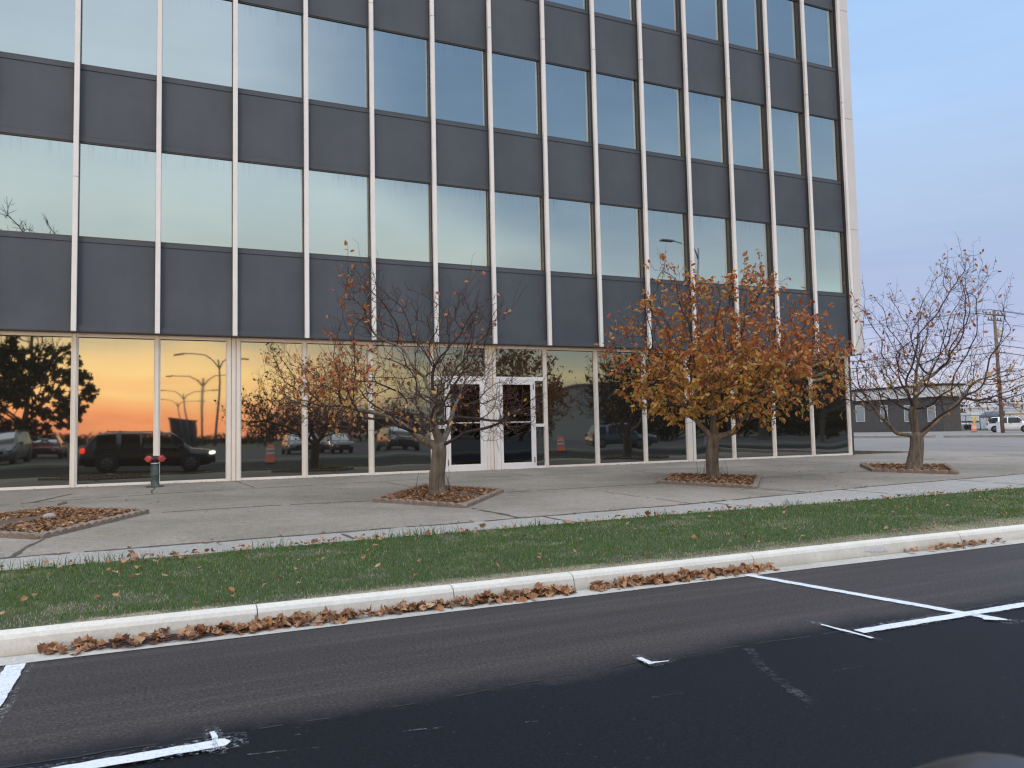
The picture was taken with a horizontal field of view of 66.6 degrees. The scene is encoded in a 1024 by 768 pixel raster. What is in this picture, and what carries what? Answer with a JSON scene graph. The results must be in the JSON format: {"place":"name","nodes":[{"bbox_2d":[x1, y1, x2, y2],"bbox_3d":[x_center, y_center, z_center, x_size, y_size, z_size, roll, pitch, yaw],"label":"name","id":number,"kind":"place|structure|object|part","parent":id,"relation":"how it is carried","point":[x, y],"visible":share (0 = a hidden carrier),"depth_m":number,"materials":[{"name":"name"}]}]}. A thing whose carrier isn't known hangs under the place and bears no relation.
{"place":"outdoors","nodes":[
{"label":"outdoors","id":0,"kind":"place"},
{"bbox_2d":[0,543,1023,767],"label":"road","id":1,"kind":"structure","parent":0,"point":[914,696],"depth_m":3.92,"materials":[{"name":"black asphalt"}]},
{"bbox_2d":[0,663,25,709],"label":"stall line","id":2,"kind":"object","parent":1,"relation":"on","point":[10,675],"visible":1,"depth_m":4.20,"materials":[{"name":"white paint"}]},
{"bbox_2d":[53,731,229,767],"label":"stall line","id":3,"kind":"object","parent":1,"relation":"on","point":[140,756],"visible":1,"depth_m":3.12,"materials":[{"name":"white paint"}]},
{"bbox_2d":[0,600,1012,767],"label":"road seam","id":4,"kind":"object","parent":1,"relation":"on","point":[453,696],"visible":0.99,"depth_m":3.79,"materials":[{"name":"black asphalt"}]},
{"bbox_2d":[0,539,1023,665],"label":"gutter","id":5,"kind":"object","parent":1,"relation":"on","point":[19,659],"visible":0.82,"depth_m":5.67,"materials":[{"name":"concrete"}]},
{"bbox_2d":[45,628,246,652],"bbox_3d":[-2.237,1.603,4.887,1.208,0.031,0.183,0,-4,-24],"label":"gutter debris","id":6,"kind":"object","parent":5,"relation":"on","point":[125,643],"visible":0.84,"depth_m":4.87,"materials":[{"name":"brown plant"}]},
{"bbox_2d":[637,657,668,663],"bbox_3d":[0.775,1.506,4.266,0.211,0.002,0.231,0,-4,-24],"label":"paint mark","id":7,"kind":"object","parent":1,"relation":"on","point":[645,660],"visible":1,"depth_m":4.22,"materials":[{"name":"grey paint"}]},
{"bbox_2d":[745,574,1003,618],"bbox_3d":[2.587,1.582,5.879,0.185,0.002,2.303,1,-4,-33],"label":"stall line","id":8,"kind":"object","parent":1,"relation":"on","point":[880,598],"visible":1,"depth_m":5.74,"materials":[{"name":"white paint"}]},
{"bbox_2d":[820,602,1023,637],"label":"stall line","id":9,"kind":"object","parent":1,"relation":"on","point":[936,618],"visible":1,"depth_m":5.04,"materials":[{"name":"white paint"}]},
{"bbox_2d":[916,752,1023,767],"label":"parked car","id":10,"kind":"object","parent":1,"relation":"on","point":[982,760],"visible":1,"depth_m":0.55,"materials":[{"name":"black paint"}]},
{"bbox_2d":[0,451,1023,558],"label":"plaza","id":11,"kind":"structure","parent":0,"point":[185,513],"depth_m":12.93,"materials":[{"name":"concrete"}]},
{"bbox_2d":[0,505,148,539],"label":"tree bed","id":12,"kind":"object","parent":11,"relation":"on","point":[36,523],"visible":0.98,"depth_m":9.86,"materials":[{"name":"brown plant"}]},
{"bbox_2d":[144,455,165,486],"bbox_3d":[-7.083,1.729,15.440,0.342,0.618,0.358,-3,-4,28],"label":"standpipe","id":13,"kind":"object","parent":11,"relation":"on","point":[155,463],"visible":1,"depth_m":15.38,"materials":[{"name":"grey metal"}]},
{"bbox_2d":[0,0,863,490],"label":"office building","id":14,"kind":"structure","parent":11,"relation":"on","point":[194,194],"depth_m":18.65,"materials":[{"name":"grey metal"}]},
{"bbox_2d":[0,330,71,490],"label":"storefront window","id":15,"kind":"structure","parent":14,"relation":"in","point":[36,367],"depth_m":15.50,"materials":[{"name":"clear glass"}]},
{"bbox_2d":[0,132,72,236],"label":"window","id":16,"kind":"structure","parent":14,"relation":"in","point":[36,172],"depth_m":15.60,"materials":[{"name":"blue glass"}]},
{"bbox_2d":[0,0,74,63],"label":"window","id":17,"kind":"structure","parent":14,"relation":"in","point":[42,29],"depth_m":15.81,"materials":[{"name":"blue glass"}]},
{"bbox_2d":[76,333,154,486],"bbox_3d":[-8.175,0.533,16.094,1.426,3.142,0.109,0,-4,-24],"label":"storefront window","id":18,"kind":"structure","parent":14,"relation":"in","point":[116,372],"depth_m":16.08,"materials":[{"name":"clear glass"}]},
{"bbox_2d":[78,141,155,242],"bbox_3d":[-8.192,-3.969,16.205,1.474,1.990,0.070,0,-4,-24],"label":"window","id":19,"kind":"structure","parent":14,"relation":"in","point":[117,188],"depth_m":16.19,"materials":[{"name":"blue glass"}]},
{"bbox_2d":[80,0,156,75],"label":"window","id":20,"kind":"structure","parent":14,"relation":"in","point":[120,35],"depth_m":16.42,"materials":[{"name":"blue glass"}]},
{"bbox_2d":[159,335,226,483],"bbox_3d":[-6.828,0.543,16.702,1.334,3.142,0.109,0,-4,-24],"label":"storefront window","id":21,"kind":"structure","parent":14,"relation":"in","point":[193,369],"depth_m":16.70,"materials":[{"name":"clear glass"}]},
{"bbox_2d":[161,151,232,248],"bbox_3d":[-6.803,-3.959,16.832,1.474,1.990,0.070,0,-4,-24],"label":"window","id":22,"kind":"structure","parent":14,"relation":"in","point":[197,191],"depth_m":16.83,"materials":[{"name":"blue glass"}]},
{"bbox_2d":[162,0,232,87],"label":"window","id":23,"kind":"structure","parent":14,"relation":"in","point":[197,35],"depth_m":17.06,"materials":[{"name":"blue glass"}]},
{"bbox_2d":[238,160,303,253],"bbox_3d":[-5.413,-3.948,17.458,1.474,1.990,0.070,0,-4,-24],"label":"window","id":24,"kind":"structure","parent":14,"relation":"in","point":[270,196],"depth_m":17.46,"materials":[{"name":"blue glass"}]},
{"bbox_2d":[238,1,303,98],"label":"window","id":25,"kind":"structure","parent":14,"relation":"in","point":[270,40],"depth_m":17.69,"materials":[{"name":"blue glass"}]},
{"bbox_2d":[240,338,302,479],"bbox_3d":[-5.355,0.554,17.366,1.334,3.142,0.109,0,-4,-24],"label":"storefront window","id":26,"kind":"structure","parent":14,"relation":"in","point":[269,449],"depth_m":17.34,"materials":[{"name":"clear glass"}]},
{"bbox_2d":[308,15,368,108],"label":"window","id":27,"kind":"structure","parent":14,"relation":"in","point":[338,51],"depth_m":18.32,"materials":[{"name":"blue glass"}]},
{"bbox_2d":[307,340,369,477],"bbox_3d":[-4.007,0.564,17.973,1.426,3.142,0.109,0,-4,-24],"label":"storefront window","id":28,"kind":"structure","parent":14,"relation":"in","point":[327,456],"depth_m":17.92,"materials":[{"name":"clear glass"}]},
{"bbox_2d":[309,169,370,258],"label":"window","id":29,"kind":"structure","parent":14,"relation":"in","point":[339,202],"depth_m":18.09,"materials":[{"name":"blue glass"}]},
{"bbox_2d":[373,28,429,117],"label":"window","id":30,"kind":"structure","parent":14,"relation":"in","point":[401,61],"depth_m":18.95,"materials":[{"name":"blue glass"}]},
{"bbox_2d":[373,342,431,474],"bbox_3d":[-2.618,0.574,18.599,1.426,3.142,0.109,0,-4,-24],"label":"storefront window","id":31,"kind":"structure","parent":14,"relation":"in","point":[409,455],"depth_m":18.55,"materials":[{"name":"clear glass"}]},
{"bbox_2d":[375,176,431,262],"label":"window","id":32,"kind":"structure","parent":14,"relation":"in","point":[403,208],"depth_m":18.72,"materials":[{"name":"blue glass"}]},
{"bbox_2d":[434,40,487,126],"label":"window","id":33,"kind":"structure","parent":14,"relation":"in","point":[460,70],"depth_m":19.58,"materials":[{"name":"blue glass"}]},
{"bbox_2d":[437,184,489,267],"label":"window","id":34,"kind":"structure","parent":14,"relation":"in","point":[463,225],"depth_m":19.35,"materials":[{"name":"blue glass"}]},
{"bbox_2d":[447,380,483,471],"bbox_3d":[-1.140,1.026,19.155,0.937,2.227,0.122,0,-4,-24],"label":"door","id":35,"kind":"structure","parent":14,"relation":"in","point":[466,453],"depth_m":19.19,"materials":[{"name":"white paint"}]},
{"bbox_2d":[492,51,540,135],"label":"window","id":36,"kind":"structure","parent":14,"relation":"in","point":[515,79],"depth_m":20.21,"materials":[{"name":"blue glass"}]},
{"bbox_2d":[500,381,534,469],"bbox_3d":[0.150,1.036,19.737,0.937,2.227,0.122,0,-4,-24],"label":"door","id":37,"kind":"structure","parent":14,"relation":"in","point":[517,451],"depth_m":19.77,"materials":[{"name":"white paint"}]},
{"bbox_2d":[494,190,544,271],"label":"window","id":38,"kind":"structure","parent":14,"relation":"in","point":[519,224],"depth_m":19.98,"materials":[{"name":"blue glass"}]},
{"bbox_2d":[544,0,587,10],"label":"window","id":39,"kind":"structure","parent":14,"relation":"in","point":[579,4],"depth_m":21.13,"materials":[{"name":"blue glass"}]},
{"bbox_2d":[545,62,591,142],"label":"window","id":40,"kind":"structure","parent":14,"relation":"in","point":[568,91],"depth_m":20.84,"materials":[{"name":"blue glass"}]},
{"bbox_2d":[546,347,596,466],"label":"storefront window","id":41,"kind":"structure","parent":14,"relation":"in","point":[570,382],"depth_m":20.48,"materials":[{"name":"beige glass"}]},
{"bbox_2d":[549,197,595,274],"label":"window","id":42,"kind":"structure","parent":14,"relation":"in","point":[571,222],"depth_m":20.62,"materials":[{"name":"blue glass"}]},
{"bbox_2d":[594,0,635,21],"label":"window","id":43,"kind":"structure","parent":14,"relation":"in","point":[622,9],"depth_m":21.70,"materials":[{"name":"blue glass"}]},
{"bbox_2d":[596,72,639,150],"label":"window","id":44,"kind":"structure","parent":14,"relation":"in","point":[617,96],"depth_m":21.47,"materials":[{"name":"blue glass"}]},
{"bbox_2d":[597,348,644,464],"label":"storefront window","id":45,"kind":"structure","parent":14,"relation":"in","point":[621,431],"depth_m":21.05,"materials":[{"name":"beige glass"}]},
{"bbox_2d":[600,203,643,278],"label":"window","id":46,"kind":"structure","parent":14,"relation":"in","point":[620,226],"depth_m":21.24,"materials":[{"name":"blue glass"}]},
{"bbox_2d":[641,0,679,31],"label":"window","id":47,"kind":"structure","parent":14,"relation":"in","point":[664,14],"depth_m":22.32,"materials":[{"name":"blue glass"}]},
{"bbox_2d":[643,81,684,157],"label":"window","id":48,"kind":"structure","parent":14,"relation":"in","point":[663,104],"depth_m":22.10,"materials":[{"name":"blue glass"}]},
{"bbox_2d":[645,350,687,462],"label":"storefront window","id":49,"kind":"structure","parent":14,"relation":"in","point":[666,444],"depth_m":21.64,"materials":[{"name":"beige glass"}]},
{"bbox_2d":[648,209,688,281],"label":"window","id":50,"kind":"structure","parent":14,"relation":"in","point":[669,227],"depth_m":21.88,"materials":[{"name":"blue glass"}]},
{"bbox_2d":[685,0,721,41],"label":"window","id":51,"kind":"structure","parent":14,"relation":"in","point":[703,17],"depth_m":22.96,"materials":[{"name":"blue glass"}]},
{"bbox_2d":[688,90,726,163],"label":"window","id":52,"kind":"structure","parent":14,"relation":"in","point":[707,122],"depth_m":22.73,"materials":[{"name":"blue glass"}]},
{"bbox_2d":[693,214,731,284],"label":"window","id":53,"kind":"structure","parent":14,"relation":"in","point":[712,250],"depth_m":22.51,"materials":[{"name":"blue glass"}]},
{"bbox_2d":[693,352,733,460],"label":"storefront window","id":54,"kind":"structure","parent":14,"relation":"in","point":[726,444],"depth_m":22.38,"materials":[{"name":"glass"}]},
{"bbox_2d":[727,0,761,51],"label":"window","id":55,"kind":"structure","parent":14,"relation":"in","point":[744,16],"depth_m":23.60,"materials":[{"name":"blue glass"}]},
{"bbox_2d":[731,98,766,169],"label":"window","id":56,"kind":"structure","parent":14,"relation":"in","point":[748,118],"depth_m":23.37,"materials":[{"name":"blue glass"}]},
{"bbox_2d":[736,219,771,287],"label":"window","id":57,"kind":"structure","parent":14,"relation":"in","point":[750,235],"depth_m":23.15,"materials":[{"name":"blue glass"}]},
{"bbox_2d":[734,352,774,459],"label":"storefront window","id":58,"kind":"structure","parent":14,"relation":"in","point":[753,441],"depth_m":22.94,"materials":[{"name":"glass"}]},
{"bbox_2d":[766,0,799,59],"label":"window","id":59,"kind":"structure","parent":14,"relation":"in","point":[782,15],"depth_m":24.23,"materials":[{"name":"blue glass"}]},
{"bbox_2d":[771,106,805,175],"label":"window","id":60,"kind":"structure","parent":14,"relation":"in","point":[787,125],"depth_m":24.00,"materials":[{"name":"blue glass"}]},
{"bbox_2d":[776,224,810,290],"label":"window","id":61,"kind":"structure","parent":14,"relation":"in","point":[792,241],"depth_m":23.77,"materials":[{"name":"blue glass"}]},
{"bbox_2d":[774,357,813,457],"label":"storefront window","id":62,"kind":"structure","parent":14,"relation":"in","point":[794,437],"depth_m":23.60,"materials":[{"name":"glass"}]},
{"bbox_2d":[804,3,835,68],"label":"window","id":63,"kind":"structure","parent":14,"relation":"in","point":[819,28],"depth_m":24.85,"materials":[{"name":"blue glass"}]},
{"bbox_2d":[809,114,840,181],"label":"window","id":64,"kind":"structure","parent":14,"relation":"in","point":[824,131],"depth_m":24.62,"materials":[{"name":"blue glass"}]},
{"bbox_2d":[814,228,846,293],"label":"window","id":65,"kind":"structure","parent":14,"relation":"in","point":[829,244],"depth_m":24.39,"materials":[{"name":"blue glass"}]},
{"bbox_2d":[812,355,849,455],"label":"storefront window","id":66,"kind":"structure","parent":14,"relation":"in","point":[831,432],"depth_m":24.23,"materials":[{"name":"glass"}]},
{"bbox_2d":[372,483,503,507],"bbox_3d":[-1.132,1.819,12.855,1.773,0.187,3.424,-2,-4,11],"label":"tree bed","id":67,"kind":"object","parent":11,"relation":"on","point":[461,496],"visible":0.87,"depth_m":12.18,"materials":[{"name":"brown plant"}]},
{"bbox_2d":[259,240,550,493],"bbox_3d":[-1.712,-0.313,12.927,4.768,4.471,3.814,0,-4,-24],"label":"autumn tree","id":68,"kind":"object","parent":67,"relation":"in","point":[437,446],"visible":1,"depth_m":12.74,"materials":[{"name":"brown plant"}]},
{"bbox_2d":[657,472,760,488],"bbox_3d":[3.807,1.850,15.004,1.868,0.182,2.838,-2,-4,19],"label":"tree bed","id":69,"kind":"object","parent":11,"relation":"on","point":[747,481],"visible":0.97,"depth_m":14.59,"materials":[{"name":"brown plant"}]},
{"bbox_2d":[593,243,856,476],"bbox_3d":[4.471,-0.499,15.655,4.968,4.884,4.283,0,-4,-24],"label":"autumn tree","id":70,"kind":"object","parent":69,"relation":"in","point":[802,355],"visible":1,"depth_m":15.23,"materials":[{"name":"orange plant"}]},
{"bbox_2d":[860,462,958,473],"bbox_3d":[8.830,1.895,17.486,1.868,0.181,2.573,-3,-4,24],"label":"tree bed","id":71,"kind":"object","parent":11,"relation":"on","point":[939,468],"visible":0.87,"depth_m":16.97,"materials":[{"name":"brown plant"}]},
{"bbox_2d":[818,234,1023,468],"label":"autumn tree","id":72,"kind":"object","parent":71,"relation":"in","point":[915,456],"visible":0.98,"depth_m":17.24,"materials":[{"name":"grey plant"}]},
{"bbox_2d":[854,450,1023,453],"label":"plaza kerb","id":73,"kind":"structure","parent":11,"relation":"on","point":[875,451],"depth_m":28.77,"materials":[{"name":"grey concrete"}]},
{"bbox_2d":[0,488,1023,629],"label":"grass verge","id":74,"kind":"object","parent":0,"point":[250,596],"depth_m":6.95,"materials":[{"name":"plant"}]},
{"bbox_2d":[0,455,1022,654],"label":"fallen leaves","id":75,"kind":"object","parent":74,"relation":"on","point":[280,620],"visible":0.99,"depth_m":5.88,"materials":[{"name":"brown plant"}]},
{"bbox_2d":[0,474,1023,570],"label":"sidewalk","id":76,"kind":"structure","parent":0,"point":[955,486],"depth_m":9.84,"materials":[{"name":"concrete"}]},
{"bbox_2d":[852,383,965,431],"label":"brick building","id":77,"kind":"structure","parent":0,"point":[865,420],"depth_m":126.97,"materials":[{"name":"grey brick"}]},
{"bbox_2d":[855,405,864,421],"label":"window","id":78,"kind":"structure","parent":77,"relation":"in","point":[860,415],"depth_m":134.70,"materials":[{"name":"white glass"}]},
{"bbox_2d":[880,405,887,421],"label":"window","id":79,"kind":"structure","parent":77,"relation":"in","point":[882,412],"depth_m":130.39,"materials":[{"name":"white glass"}]},
{"bbox_2d":[904,405,909,421],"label":"window","id":80,"kind":"structure","parent":77,"relation":"in","point":[906,419],"depth_m":126.38,"materials":[{"name":"white glass"}]},
{"bbox_2d":[927,405,935,421],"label":"window","id":81,"kind":"structure","parent":77,"relation":"in","point":[930,415],"depth_m":122.29,"materials":[{"name":"white glass"}]},
{"bbox_2d":[847,0,1023,423],"label":"sky","id":82,"kind":"structure","parent":0,"point":[937,86],"materials":[{"name":"blue"}]},
{"bbox_2d":[854,425,1020,432],"bbox_3d":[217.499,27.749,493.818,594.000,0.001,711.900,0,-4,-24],"label":"lot","id":83,"kind":"structure","parent":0,"point":[985,429],"depth_m":119.23,"materials":[{"name":"grey asphalt"}]},
{"bbox_2d":[961,413,978,428],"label":"box trailer","id":84,"kind":"object","parent":83,"relation":"on","point":[969,420],"visible":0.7,"depth_m":146.56,"materials":[{"name":"white metal"}]},
{"bbox_2d":[966,407,995,428],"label":"warehouse","id":85,"kind":"structure","parent":83,"relation":"on","point":[980,412],"depth_m":165.70,"materials":[{"name":"white metal"}]},
{"bbox_2d":[960,389,1023,412],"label":"woods","id":86,"kind":"object","parent":83,"relation":"on","point":[962,409],"visible":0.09,"depth_m":243.76,"materials":[{"name":"brown plant"}]},
{"bbox_2d":[961,414,1022,429],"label":"chain fence","id":87,"kind":"object","parent":83,"relation":"on","point":[979,420],"visible":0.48,"depth_m":128.97,"materials":[{"name":"grey metal"}]},
{"bbox_2d":[979,402,1023,411],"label":"warehouse","id":88,"kind":"structure","parent":83,"relation":"on","point":[1004,409],"depth_m":165.26,"materials":[{"name":"white metal"}]},
{"bbox_2d":[854,437,1023,451],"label":"side street","id":89,"kind":"structure","parent":0,"point":[1004,444],"depth_m":41.53,"materials":[{"name":"grey asphalt"}]},
{"bbox_2d":[854,431,1023,437],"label":"parking lot","id":90,"kind":"structure","parent":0,"point":[939,434],"depth_m":90.47,"materials":[{"name":"grey asphalt"}]},
{"bbox_2d":[850,309,1023,432],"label":"utility pole","id":91,"kind":"object","parent":90,"relation":"on","point":[1001,413],"visible":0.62,"depth_m":85.64,"materials":[{"name":"brown wood"}]},
{"bbox_2d":[854,435,1023,437],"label":"kerb","id":92,"kind":"structure","parent":90,"relation":"on","point":[934,436],"depth_m":61.54,"materials":[{"name":"grey concrete"}]},
{"bbox_2d":[971,424,976,431],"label":"traffic drum","id":93,"kind":"object","parent":90,"relation":"on","point":[973,428],"visible":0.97,"depth_m":97.45,"materials":[{"name":"orange plastic"}]},
{"bbox_2d":[986,416,1023,431],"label":"parked car","id":94,"kind":"object","parent":90,"relation":"on","point":[1014,423],"visible":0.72,"depth_m":88.85,"materials":[{"name":"white paint"}]},
{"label":"side window","id":95,"kind":"part","parent":94,"relation":"part of","materials":[{"name":"black glass"}]},
{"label":"side window","id":96,"kind":"part","parent":94,"relation":"part of","materials":[{"name":"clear glass"}]},
{"bbox_2d":[996,422,1000,432],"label":"utility cabinet","id":97,"kind":"object","parent":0,"point":[998,426],"visible":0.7,"depth_m":88.41,"materials":[{"name":"white metal"}]},
{"bbox_2d":[980,411,1023,419],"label":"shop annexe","id":98,"kind":"structure","parent":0,"point":[987,414],"depth_m":151.88,"materials":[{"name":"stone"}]},
{"bbox_2d":[1014,403,1023,411],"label":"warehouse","id":99,"kind":"structure","parent":0,"point":[1022,407],"depth_m":157.41,"materials":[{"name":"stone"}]},
{"label":"ground","id":100,"kind":"structure","parent":0,"visible":0},
{"bbox_2d":[0,524,1023,665],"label":"kerb","id":101,"kind":"structure","parent":100,"relation":"on","point":[20,641],"depth_m":5.82,"materials":[{"name":"white concrete"}]},
{"bbox_2d":[865,546,887,551],"bbox_3d":[3.555,1.615,7.591,0.296,0.040,0.013,0,-4,-24],"label":"rub mark","id":102,"kind":"object","parent":101,"relation":"attached to","point":[877,549],"visible":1,"depth_m":7.60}
]}

